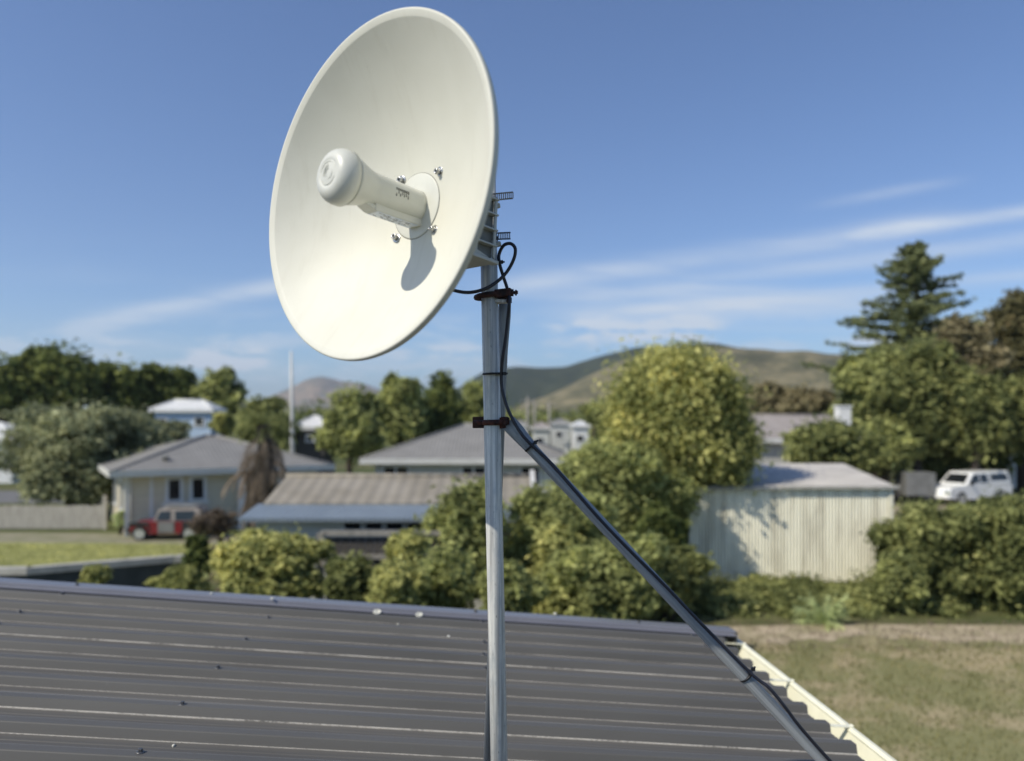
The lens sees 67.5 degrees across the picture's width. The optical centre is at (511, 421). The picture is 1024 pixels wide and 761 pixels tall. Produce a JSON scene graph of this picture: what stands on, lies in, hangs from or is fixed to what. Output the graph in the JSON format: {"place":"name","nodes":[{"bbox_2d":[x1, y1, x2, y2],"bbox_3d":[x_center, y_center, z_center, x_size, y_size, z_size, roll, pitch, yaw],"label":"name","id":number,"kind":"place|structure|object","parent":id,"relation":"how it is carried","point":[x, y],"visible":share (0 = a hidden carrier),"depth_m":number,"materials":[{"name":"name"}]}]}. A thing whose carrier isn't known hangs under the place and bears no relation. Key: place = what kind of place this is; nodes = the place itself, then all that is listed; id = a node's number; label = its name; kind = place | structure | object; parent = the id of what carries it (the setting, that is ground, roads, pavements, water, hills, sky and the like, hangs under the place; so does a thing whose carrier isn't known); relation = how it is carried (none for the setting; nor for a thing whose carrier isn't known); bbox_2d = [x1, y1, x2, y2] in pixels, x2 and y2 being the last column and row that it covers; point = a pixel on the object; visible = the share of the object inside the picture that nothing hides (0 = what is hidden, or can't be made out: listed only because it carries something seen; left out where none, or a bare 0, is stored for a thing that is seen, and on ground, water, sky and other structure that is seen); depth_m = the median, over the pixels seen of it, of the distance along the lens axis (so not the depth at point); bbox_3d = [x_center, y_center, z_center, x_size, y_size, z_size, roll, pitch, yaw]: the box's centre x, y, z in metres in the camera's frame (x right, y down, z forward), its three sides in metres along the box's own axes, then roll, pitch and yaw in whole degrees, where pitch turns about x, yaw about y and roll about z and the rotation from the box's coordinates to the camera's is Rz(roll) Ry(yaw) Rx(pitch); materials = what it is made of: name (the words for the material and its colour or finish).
{"place":"outdoors","nodes":[
{"label":"outdoors","id":0,"kind":"place"},
{"bbox_2d":[0,491,109,502],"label":"road","id":1,"kind":"structure","parent":0,"point":[8,496],"depth_m":44.21,"materials":[{"name":"grey asphalt"}]},
{"bbox_2d":[0,554,184,587],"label":"concrete wall","id":2,"kind":"structure","parent":0,"point":[137,572],"depth_m":19.16,"materials":[{"name":"grey concrete"}]},
{"bbox_2d":[0,542,223,582],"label":"lawn","id":3,"kind":"structure","parent":0,"point":[81,558],"depth_m":26.52,"materials":[{"name":"green plant"}]},
{"bbox_2d":[187,509,214,537],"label":"dry shrub","id":4,"kind":"object","parent":3,"relation":"on","point":[197,526],"visible":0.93,"depth_m":26.68,"materials":[{"name":"brown plant"}]},
{"bbox_2d":[204,505,238,542],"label":"dry shrub","id":5,"kind":"object","parent":3,"relation":"on","point":[221,518],"visible":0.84,"depth_m":27.40,"materials":[{"name":"brown plant"}]},
{"bbox_2d":[220,400,302,538],"bbox_3d":[-8.530,1.895,26.458,2.657,5.236,2.517,0,0,0],"label":"palm tree","id":6,"kind":"object","parent":3,"relation":"on","point":[263,470],"visible":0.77,"depth_m":26.25,"materials":[{"name":"brown plant"}]},
{"bbox_2d":[0,532,239,543],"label":"track","id":7,"kind":"structure","parent":0,"point":[80,538],"depth_m":29.47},
{"bbox_2d":[111,510,124,534],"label":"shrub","id":8,"kind":"object","parent":7,"relation":"on","point":[119,522],"visible":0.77,"depth_m":30.38,"materials":[{"name":"green plant"}]},
{"bbox_2d":[126,503,208,540],"bbox_3d":[-13.229,3.860,29.594,2.751,1.281,1.265,0,0,-4],"label":"off road car","id":9,"kind":"object","parent":7,"relation":"on","point":[172,518],"visible":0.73,"depth_m":29.05,"materials":[{"name":"red metal"}]},
{"bbox_2d":[148,399,226,438],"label":"house","id":10,"kind":"structure","parent":0,"point":[196,414],"depth_m":60.00,"materials":[{"name":"white paint"}]},
{"bbox_2d":[193,416,204,426],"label":"window","id":11,"kind":"structure","parent":10,"relation":"in","point":[198,420],"depth_m":59.95,"materials":[{"name":"white paint"}]},
{"bbox_2d":[239,376,381,414],"bbox_3d":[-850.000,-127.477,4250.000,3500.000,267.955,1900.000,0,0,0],"label":"mountain","id":12,"kind":"structure","parent":0,"point":[308,390],"depth_m":3942.89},
{"bbox_2d":[238,470,534,609],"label":"garage","id":13,"kind":"structure","parent":0,"point":[311,504],"depth_m":17.89,"materials":[{"name":"grey metal"}]},
{"bbox_2d":[341,522,362,529],"bbox_3d":[-3.500,2.300,16.858,0.500,0.220,0.077,0,0,0],"label":"window","id":14,"kind":"structure","parent":13,"relation":"in","point":[346,525],"depth_m":16.88,"materials":[{"name":"black glass"}]},
{"bbox_2d":[362,522,383,529],"bbox_3d":[-3.040,2.300,16.858,0.500,0.220,0.077,0,0,0],"label":"window","id":15,"kind":"structure","parent":13,"relation":"in","point":[367,525],"depth_m":16.88,"materials":[{"name":"black glass"}]},
{"bbox_2d":[383,522,404,529],"bbox_3d":[-2.580,2.300,16.858,0.500,0.220,0.077,0,0,0],"label":"window","id":16,"kind":"structure","parent":13,"relation":"in","point":[387,525],"depth_m":16.88,"materials":[{"name":"black glass"}]},
{"bbox_2d":[359,423,567,492],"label":"house","id":17,"kind":"structure","parent":0,"point":[458,448],"depth_m":36.60,"materials":[{"name":"white paint"}]},
{"bbox_2d":[382,466,409,472],"bbox_3d":[-5.537,2.500,36.559,1.360,0.800,0.077,0,0,0],"label":"window","id":18,"kind":"structure","parent":17,"relation":"in","point":[385,469],"depth_m":36.58,"materials":[{"name":"black glass"}]},
{"bbox_2d":[461,466,484,472],"bbox_3d":[-1.537,2.600,36.559,1.860,1.000,0.077,0,0,0],"label":"window","id":19,"kind":"structure","parent":17,"relation":"in","point":[464,469],"depth_m":36.58,"materials":[{"name":"black glass"}]},
{"bbox_2d":[520,466,540,486],"bbox_3d":[0.863,2.600,36.559,1.060,1.000,0.077,0,0,0],"label":"window","id":20,"kind":"structure","parent":17,"relation":"in","point":[523,469],"depth_m":36.58,"materials":[{"name":"white paint"}]},
{"bbox_2d":[0,430,1023,625],"bbox_3d":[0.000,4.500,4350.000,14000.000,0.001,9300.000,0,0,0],"label":"ground","id":21,"kind":"structure","parent":0,"point":[991,616],"depth_m":17.79,"materials":[{"name":"green plant"}]},
{"bbox_2d":[0,422,34,482],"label":"house","id":22,"kind":"structure","parent":21,"relation":"on","point":[4,477],"depth_m":56.00,"materials":[{"name":"white paint"}]},
{"bbox_2d":[0,351,41,424],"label":"broadleaf tree","id":23,"kind":"object","parent":21,"relation":"on","point":[12,381],"visible":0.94,"depth_m":73.13,"materials":[{"name":"green plant"}]},
{"bbox_2d":[0,495,106,529],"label":"paling fence","id":24,"kind":"object","parent":21,"relation":"on","point":[53,517],"visible":1,"depth_m":31.99,"materials":[{"name":"grey wood"}]},
{"bbox_2d":[9,337,117,414],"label":"broadleaf tree","id":25,"kind":"object","parent":21,"relation":"on","point":[66,376],"visible":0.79,"depth_m":74.08,"materials":[{"name":"green plant"}]},
{"bbox_2d":[0,392,177,506],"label":"shrub","id":26,"kind":"object","parent":21,"relation":"on","point":[65,457],"visible":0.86,"depth_m":34.43,"materials":[{"name":"green plant"}]},
{"bbox_2d":[77,563,113,583],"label":"shrub","id":27,"kind":"object","parent":21,"relation":"on","point":[98,573],"visible":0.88,"depth_m":16.46,"materials":[{"name":"green plant"}]},
{"bbox_2d":[86,352,152,451],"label":"broadleaf tree","id":28,"kind":"object","parent":21,"relation":"on","point":[128,383],"visible":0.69,"depth_m":76.30,"materials":[{"name":"green plant"}]},
{"bbox_2d":[129,418,194,450],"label":"shrub","id":29,"kind":"object","parent":21,"relation":"on","point":[179,430],"visible":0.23,"depth_m":39.49,"materials":[{"name":"green plant"}]},
{"bbox_2d":[135,361,202,419],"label":"broadleaf tree","id":30,"kind":"object","parent":21,"relation":"on","point":[164,384],"visible":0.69,"depth_m":78.55,"materials":[{"name":"green plant"}]},
{"bbox_2d":[142,563,212,591],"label":"shrub","id":31,"kind":"object","parent":21,"relation":"on","point":[184,576],"visible":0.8,"depth_m":15.03,"materials":[{"name":"green plant"}]},
{"bbox_2d":[181,532,212,581],"bbox_3d":[-6.719,3.434,16.404,0.701,2.136,0.657,0,0,-32],"label":"ivy stump","id":32,"kind":"object","parent":21,"relation":"on","point":[197,552],"visible":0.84,"depth_m":16.28,"materials":[{"name":"green plant"}]},
{"bbox_2d":[97,434,334,536],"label":"house","id":33,"kind":"structure","parent":21,"relation":"on","point":[150,482],"depth_m":31.56,"materials":[{"name":"white paint"}]},
{"bbox_2d":[119,479,123,510],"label":"window","id":34,"kind":"structure","parent":33,"relation":"in","point":[121,481],"depth_m":30.92,"materials":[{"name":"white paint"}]},
{"bbox_2d":[164,476,183,502],"bbox_3d":[-13.603,2.750,30.891,0.720,1.050,0.077,0,0,-32],"label":"window","id":35,"kind":"structure","parent":33,"relation":"in","point":[173,485],"depth_m":30.90,"materials":[{"name":"white paint"}]},
{"bbox_2d":[189,476,207,501],"bbox_3d":[-12.838,2.750,31.370,0.720,1.050,0.077,0,0,-32],"label":"window","id":36,"kind":"structure","parent":33,"relation":"in","point":[197,484],"depth_m":31.38,"materials":[{"name":"white paint"}]},
{"bbox_2d":[189,365,249,423],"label":"broadleaf tree","id":37,"kind":"object","parent":21,"relation":"on","point":[220,387],"visible":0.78,"depth_m":76.72,"materials":[{"name":"green plant"}]},
{"bbox_2d":[207,411,235,436],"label":"tree","id":38,"kind":"object","parent":21,"relation":"on","point":[223,423],"visible":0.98,"depth_m":55.58,"materials":[{"name":"green plant"}]},
{"bbox_2d":[206,536,238,591],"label":"shrub","id":39,"kind":"object","parent":21,"relation":"on","point":[213,548],"visible":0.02,"depth_m":17.14,"materials":[{"name":"green plant"}]},
{"bbox_2d":[232,394,301,443],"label":"broadleaf tree","id":40,"kind":"object","parent":21,"relation":"on","point":[274,405],"visible":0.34,"depth_m":49.23,"materials":[{"name":"green plant"}]},
{"bbox_2d":[203,519,338,598],"bbox_3d":[-4.378,3.163,14.037,2.327,2.694,2.084,0,0,-30],"label":"shrub","id":41,"kind":"object","parent":21,"relation":"on","point":[257,561],"visible":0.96,"depth_m":13.56,"materials":[{"name":"green plant"}]},
{"bbox_2d":[290,351,293,452],"bbox_3d":[-10.606,0.470,37.000,0.230,8.060,0.224,0,0,0],"label":"plain pole","id":42,"kind":"object","parent":21,"relation":"on","point":[291,406],"visible":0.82,"depth_m":36.94,"materials":[{"name":"grey metal"}]},
{"bbox_2d":[8,395,597,441],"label":"distant trees","id":43,"kind":"object","parent":21,"relation":"on","point":[302,414],"visible":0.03,"depth_m":188.61,"materials":[{"name":"green plant"}]},
{"bbox_2d":[294,415,334,472],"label":"house","id":44,"kind":"structure","parent":21,"relation":"on","point":[305,444],"depth_m":50.00,"materials":[{"name":"white paint"}]},
{"bbox_2d":[321,550,372,601],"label":"shrub","id":45,"kind":"object","parent":21,"relation":"on","point":[347,578],"visible":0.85,"depth_m":12.96,"materials":[{"name":"green plant"}]},
{"bbox_2d":[310,381,386,472],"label":"broadleaf tree","id":46,"kind":"object","parent":21,"relation":"on","point":[350,429],"visible":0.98,"depth_m":45.15,"materials":[{"name":"green plant"}]},
{"bbox_2d":[316,530,467,606],"bbox_3d":[-2.362,3.330,15.182,2.990,2.340,0.145,0,0,0],"label":"timber fence","id":47,"kind":"object","parent":21,"relation":"on","point":[373,547],"visible":0.24,"depth_m":15.23,"materials":[{"name":"grey wood"}]},
{"bbox_2d":[363,554,433,605],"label":"flowering shrub","id":48,"kind":"object","parent":21,"relation":"on","point":[393,582],"visible":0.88,"depth_m":11.61,"materials":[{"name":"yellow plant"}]},
{"bbox_2d":[371,370,431,447],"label":"broadleaf tree","id":49,"kind":"object","parent":21,"relation":"on","point":[401,417],"visible":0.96,"depth_m":51.11,"materials":[{"name":"green plant"}]},
{"bbox_2d":[381,523,435,568],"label":"flowering shrub","id":50,"kind":"object","parent":21,"relation":"on","point":[408,545],"visible":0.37,"depth_m":13.41,"materials":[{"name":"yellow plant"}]},
{"bbox_2d":[416,388,454,438],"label":"broadleaf tree","id":51,"kind":"object","parent":21,"relation":"on","point":[440,405],"visible":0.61,"depth_m":54.44,"materials":[{"name":"green plant"}]},
{"bbox_2d":[423,369,473,426],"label":"broadleaf tree","id":52,"kind":"object","parent":21,"relation":"on","point":[444,383],"visible":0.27,"depth_m":57.50,"materials":[{"name":"green plant"}]},
{"bbox_2d":[0,577,896,760],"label":"metal roofed building","id":53,"kind":"structure","parent":21,"relation":"on","point":[95,672],"depth_m":3.78,"materials":[{"name":"grey metal"}]},
{"bbox_2d":[473,179,826,760],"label":"antenna mast","id":54,"kind":"object","parent":53,"relation":"on","point":[494,422],"visible":0.95,"depth_m":2.11,"materials":[{"name":"silver metal"}]},
{"bbox_2d":[269,7,512,360],"bbox_3d":[-0.335,-0.547,1.853,0.651,0.814,0.632,0,0,3],"label":"dish antenna","id":55,"kind":"object","parent":54,"relation":"attached to","point":[383,233],"visible":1,"depth_m":1.88,"materials":[{"name":"white plastic"}]},
{"bbox_2d":[453,242,831,760],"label":"antenna cable","id":56,"kind":"object","parent":54,"relation":"attached to","point":[663,584],"visible":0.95,"depth_m":2.08,"materials":[{"name":"black rubber"}]},
{"bbox_2d":[415,539,481,608],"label":"shrub","id":57,"kind":"object","parent":21,"relation":"on","point":[451,574],"visible":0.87,"depth_m":12.31,"materials":[{"name":"green plant"}]},
{"bbox_2d":[413,475,513,609],"bbox_3d":[-0.862,2.779,15.366,1.711,3.454,1.823,0,0,-40],"label":"shrub","id":58,"kind":"object","parent":21,"relation":"on","point":[459,515],"visible":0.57,"depth_m":14.98,"materials":[{"name":"green plant"}]},
{"bbox_2d":[459,377,506,422],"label":"broadleaf tree","id":59,"kind":"object","parent":21,"relation":"on","point":[473,390],"visible":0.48,"depth_m":63.13,"materials":[{"name":"green plant"}]},
{"bbox_2d":[477,558,551,613],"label":"shrub","id":60,"kind":"object","parent":21,"relation":"on","point":[524,592],"visible":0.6,"depth_m":11.98,"materials":[{"name":"green plant"}]},
{"bbox_2d":[520,397,534,433],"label":"utility pole","id":61,"kind":"object","parent":21,"relation":"on","point":[527,401],"visible":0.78,"depth_m":79.89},
{"bbox_2d":[530,422,551,444],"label":"house","id":62,"kind":"structure","parent":21,"relation":"on","point":[540,431],"depth_m":84.00,"materials":[{"name":"white paint"}]},
{"bbox_2d":[246,404,860,449],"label":"distant bushes","id":63,"kind":"object","parent":21,"relation":"on","point":[518,416],"visible":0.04,"depth_m":121.73,"materials":[{"name":"green plant"}]},
{"bbox_2d":[519,521,599,615],"bbox_3d":[1.003,3.217,15.265,1.715,2.578,1.620,0,0,-25],"label":"shrub","id":64,"kind":"object","parent":21,"relation":"on","point":[541,547],"visible":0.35,"depth_m":14.81,"materials":[{"name":"green plant"}]},
{"bbox_2d":[551,418,571,453],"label":"house","id":65,"kind":"structure","parent":21,"relation":"on","point":[560,434],"depth_m":98.00,"materials":[{"name":"white paint"}]},
{"bbox_2d":[503,480,623,579],"bbox_3d":[0.855,2.768,16.500,3.275,3.540,2.873,0,0,0],"label":"shrub","id":66,"kind":"object","parent":21,"relation":"on","point":[533,508],"visible":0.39,"depth_m":15.82,"materials":[{"name":"green plant"}]},
{"bbox_2d":[577,398,611,438],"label":"broadleaf tree","id":67,"kind":"object","parent":21,"relation":"on","point":[589,410],"visible":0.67,"depth_m":69.61,"materials":[{"name":"green plant"}]},
{"bbox_2d":[537,521,682,621],"bbox_3d":[1.772,3.180,14.162,2.762,2.677,2.300,0,0,0],"label":"shrub","id":68,"kind":"object","parent":21,"relation":"on","point":[605,579],"visible":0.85,"depth_m":13.67,"materials":[{"name":"green plant"}]},
{"bbox_2d":[538,425,712,537],"bbox_3d":[2.801,2.325,20.424,4.279,4.511,4.288,0,0,33],"label":"broadleaf tree","id":69,"kind":"object","parent":21,"relation":"on","point":[615,470],"visible":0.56,"depth_m":19.94,"materials":[{"name":"green plant"}]},
{"bbox_2d":[627,500,692,547],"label":"shrub","id":70,"kind":"object","parent":21,"relation":"on","point":[658,518],"visible":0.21,"depth_m":18.35,"materials":[{"name":"green plant"}]},
{"bbox_2d":[591,332,773,527],"bbox_3d":[4.879,0.941,22.042,5.455,7.125,4.387,0,0,0],"label":"tall tree","id":71,"kind":"object","parent":21,"relation":"on","point":[684,405],"visible":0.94,"depth_m":21.17,"materials":[{"name":"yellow plant"}]},
{"bbox_2d":[653,543,720,619],"bbox_3d":[3.630,3.638,17.597,2.129,1.774,2.029,0,0,0],"label":"shrub","id":72,"kind":"object","parent":21,"relation":"on","point":[688,567],"visible":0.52,"depth_m":17.10,"materials":[{"name":"green plant"}]},
{"bbox_2d":[735,380,788,413],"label":"broadleaf tree","id":73,"kind":"object","parent":21,"relation":"on","point":[776,389],"visible":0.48,"depth_m":60.49,"materials":[{"name":"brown plant"}]},
{"bbox_2d":[687,463,899,580],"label":"shed","id":74,"kind":"structure","parent":21,"relation":"on","point":[812,518],"depth_m":21.50,"materials":[{"name":"metal"}]},
{"bbox_2d":[748,405,852,463],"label":"house","id":75,"kind":"structure","parent":21,"relation":"on","point":[777,423],"depth_m":41.90,"materials":[{"name":"white paint"}]},
{"bbox_2d":[774,383,838,415],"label":"broadleaf tree","id":76,"kind":"object","parent":21,"relation":"on","point":[802,400],"visible":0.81,"depth_m":59.21,"materials":[{"name":"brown plant"}]},
{"bbox_2d":[776,412,888,471],"bbox_3d":[13.512,1.957,33.025,4.440,5.133,3.944,0,0,0],"label":"shrub","id":77,"kind":"object","parent":21,"relation":"on","point":[830,441],"visible":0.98,"depth_m":31.89,"materials":[{"name":"green plant"}]},
{"bbox_2d":[685,562,1023,622],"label":"ground cover","id":78,"kind":"object","parent":21,"relation":"on","point":[752,592],"visible":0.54,"depth_m":18.26,"materials":[{"name":"green plant"}]},
{"bbox_2d":[826,344,907,478],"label":"broadleaf tree","id":79,"kind":"object","parent":21,"relation":"on","point":[852,378],"visible":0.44,"depth_m":45.39,"materials":[{"name":"green plant"}]},
{"bbox_2d":[859,415,929,482],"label":"shrub","id":80,"kind":"object","parent":21,"relation":"on","point":[900,451],"visible":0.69,"depth_m":42.22,"materials":[{"name":"green plant"}]},
{"bbox_2d":[800,239,996,468],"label":"conifer tree","id":81,"kind":"object","parent":21,"relation":"on","point":[916,264],"visible":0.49,"depth_m":53.24,"materials":[{"name":"green plant"}]},
{"bbox_2d":[865,548,932,612],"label":"shrub","id":82,"kind":"object","parent":21,"relation":"on","point":[900,581],"visible":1,"depth_m":17.73,"materials":[{"name":"green plant"}]},
{"bbox_2d":[865,323,979,499],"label":"broadleaf tree","id":83,"kind":"object","parent":21,"relation":"on","point":[912,397],"visible":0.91,"depth_m":42.71,"materials":[{"name":"green plant"}]},
{"bbox_2d":[860,492,997,602],"bbox_3d":[10.597,3.138,19.004,3.435,2.770,2.636,0,0,0],"label":"shrub","id":84,"kind":"object","parent":21,"relation":"on","point":[931,539],"visible":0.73,"depth_m":18.31,"materials":[{"name":"green plant"}]},
{"bbox_2d":[909,447,986,482],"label":"shrub","id":85,"kind":"object","parent":21,"relation":"on","point":[943,466],"visible":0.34,"depth_m":45.01,"materials":[{"name":"green plant"}]},
{"bbox_2d":[945,500,978,513],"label":"shrub","id":86,"kind":"object","parent":21,"relation":"on","point":[967,505],"visible":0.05,"depth_m":23.63,"materials":[{"name":"green plant"}]},
{"bbox_2d":[929,308,1014,379],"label":"broadleaf tree","id":87,"kind":"object","parent":21,"relation":"on","point":[966,337],"visible":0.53,"depth_m":46.12,"materials":[{"name":"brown plant"}]},
{"bbox_2d":[932,358,1022,501],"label":"broadleaf tree","id":88,"kind":"object","parent":21,"relation":"on","point":[988,423],"visible":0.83,"depth_m":42.10,"materials":[{"name":"green plant"}]},
{"bbox_2d":[958,485,1023,603],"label":"shrub","id":89,"kind":"object","parent":21,"relation":"on","point":[999,564],"visible":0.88,"depth_m":17.93,"materials":[{"name":"green plant"}]},
{"bbox_2d":[977,286,1023,493],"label":"broadleaf tree","id":90,"kind":"object","parent":21,"relation":"on","point":[1011,308],"visible":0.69,"depth_m":47.40,"materials":[{"name":"green plant"}]},
{"bbox_2d":[980,447,1022,475],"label":"shrub","id":91,"kind":"object","parent":21,"relation":"on","point":[1002,463],"visible":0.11,"depth_m":45.88,"materials":[{"name":"green plant"}]},
{"bbox_2d":[995,367,1023,499],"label":"broadleaf tree","id":92,"kind":"object","parent":21,"relation":"on","point":[1017,445],"visible":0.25,"depth_m":43.52,"materials":[{"name":"green plant"}]},
{"bbox_2d":[0,0,1023,407],"label":"sky","id":93,"kind":"structure","parent":0,"point":[742,171],"materials":[{"name":"blue"}]},
{"bbox_2d":[455,345,665,407],"bbox_3d":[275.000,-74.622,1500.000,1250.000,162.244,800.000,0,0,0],"label":"dark hill","id":94,"kind":"structure","parent":0,"point":[531,383],"depth_m":1384.71,"materials":[{"name":"green plant"}]},
{"bbox_2d":[569,420,590,452],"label":"house","id":95,"kind":"structure","parent":0,"point":[579,432],"depth_m":88.00,"materials":[{"name":"white paint"}]},
{"bbox_2d":[505,343,1004,420],"bbox_3d":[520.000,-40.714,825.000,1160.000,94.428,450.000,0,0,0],"label":"hill","id":96,"kind":"structure","parent":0,"point":[785,368],"depth_m":750.37,"materials":[{"name":"green plant"}]},
{"bbox_2d":[726,624,1023,644],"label":"dirt strip","id":97,"kind":"object","parent":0,"point":[887,629],"visible":0.6,"depth_m":16.33,"materials":[{"name":"brown soil"}]},
{"bbox_2d":[792,590,850,631],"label":"agave plant","id":98,"kind":"object","parent":97,"relation":"on","point":[822,616],"visible":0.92,"depth_m":16.91,"materials":[{"name":"green plant"}]},
{"bbox_2d":[702,618,1023,650],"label":"dry grass","id":99,"kind":"structure","parent":97,"relation":"on","point":[885,638],"depth_m":16.07,"materials":[{"name":"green plant"}]},
{"bbox_2d":[741,634,1023,760],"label":"lawn field","id":100,"kind":"structure","parent":0,"point":[953,741],"depth_m":12.82,"materials":[{"name":"green plant"}]},
{"bbox_2d":[893,501,975,520],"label":"gravel yard","id":101,"kind":"structure","parent":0,"point":[897,507],"depth_m":41.05,"materials":[{"name":"grey gravel"}]},
{"bbox_2d":[894,471,935,503],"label":"trailer","id":102,"kind":"object","parent":101,"relation":"on","point":[922,484],"visible":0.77,"depth_m":41.16,"materials":[{"name":"metal"}]},
{"bbox_2d":[928,469,1012,503],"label":"white van","id":103,"kind":"object","parent":101,"relation":"on","point":[970,485],"visible":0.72,"depth_m":41.35,"materials":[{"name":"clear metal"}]},
{"bbox_2d":[1007,454,1015,487],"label":"house","id":104,"kind":"structure","parent":0,"point":[1012,480],"depth_m":52.14,"materials":[{"name":"white paint"}]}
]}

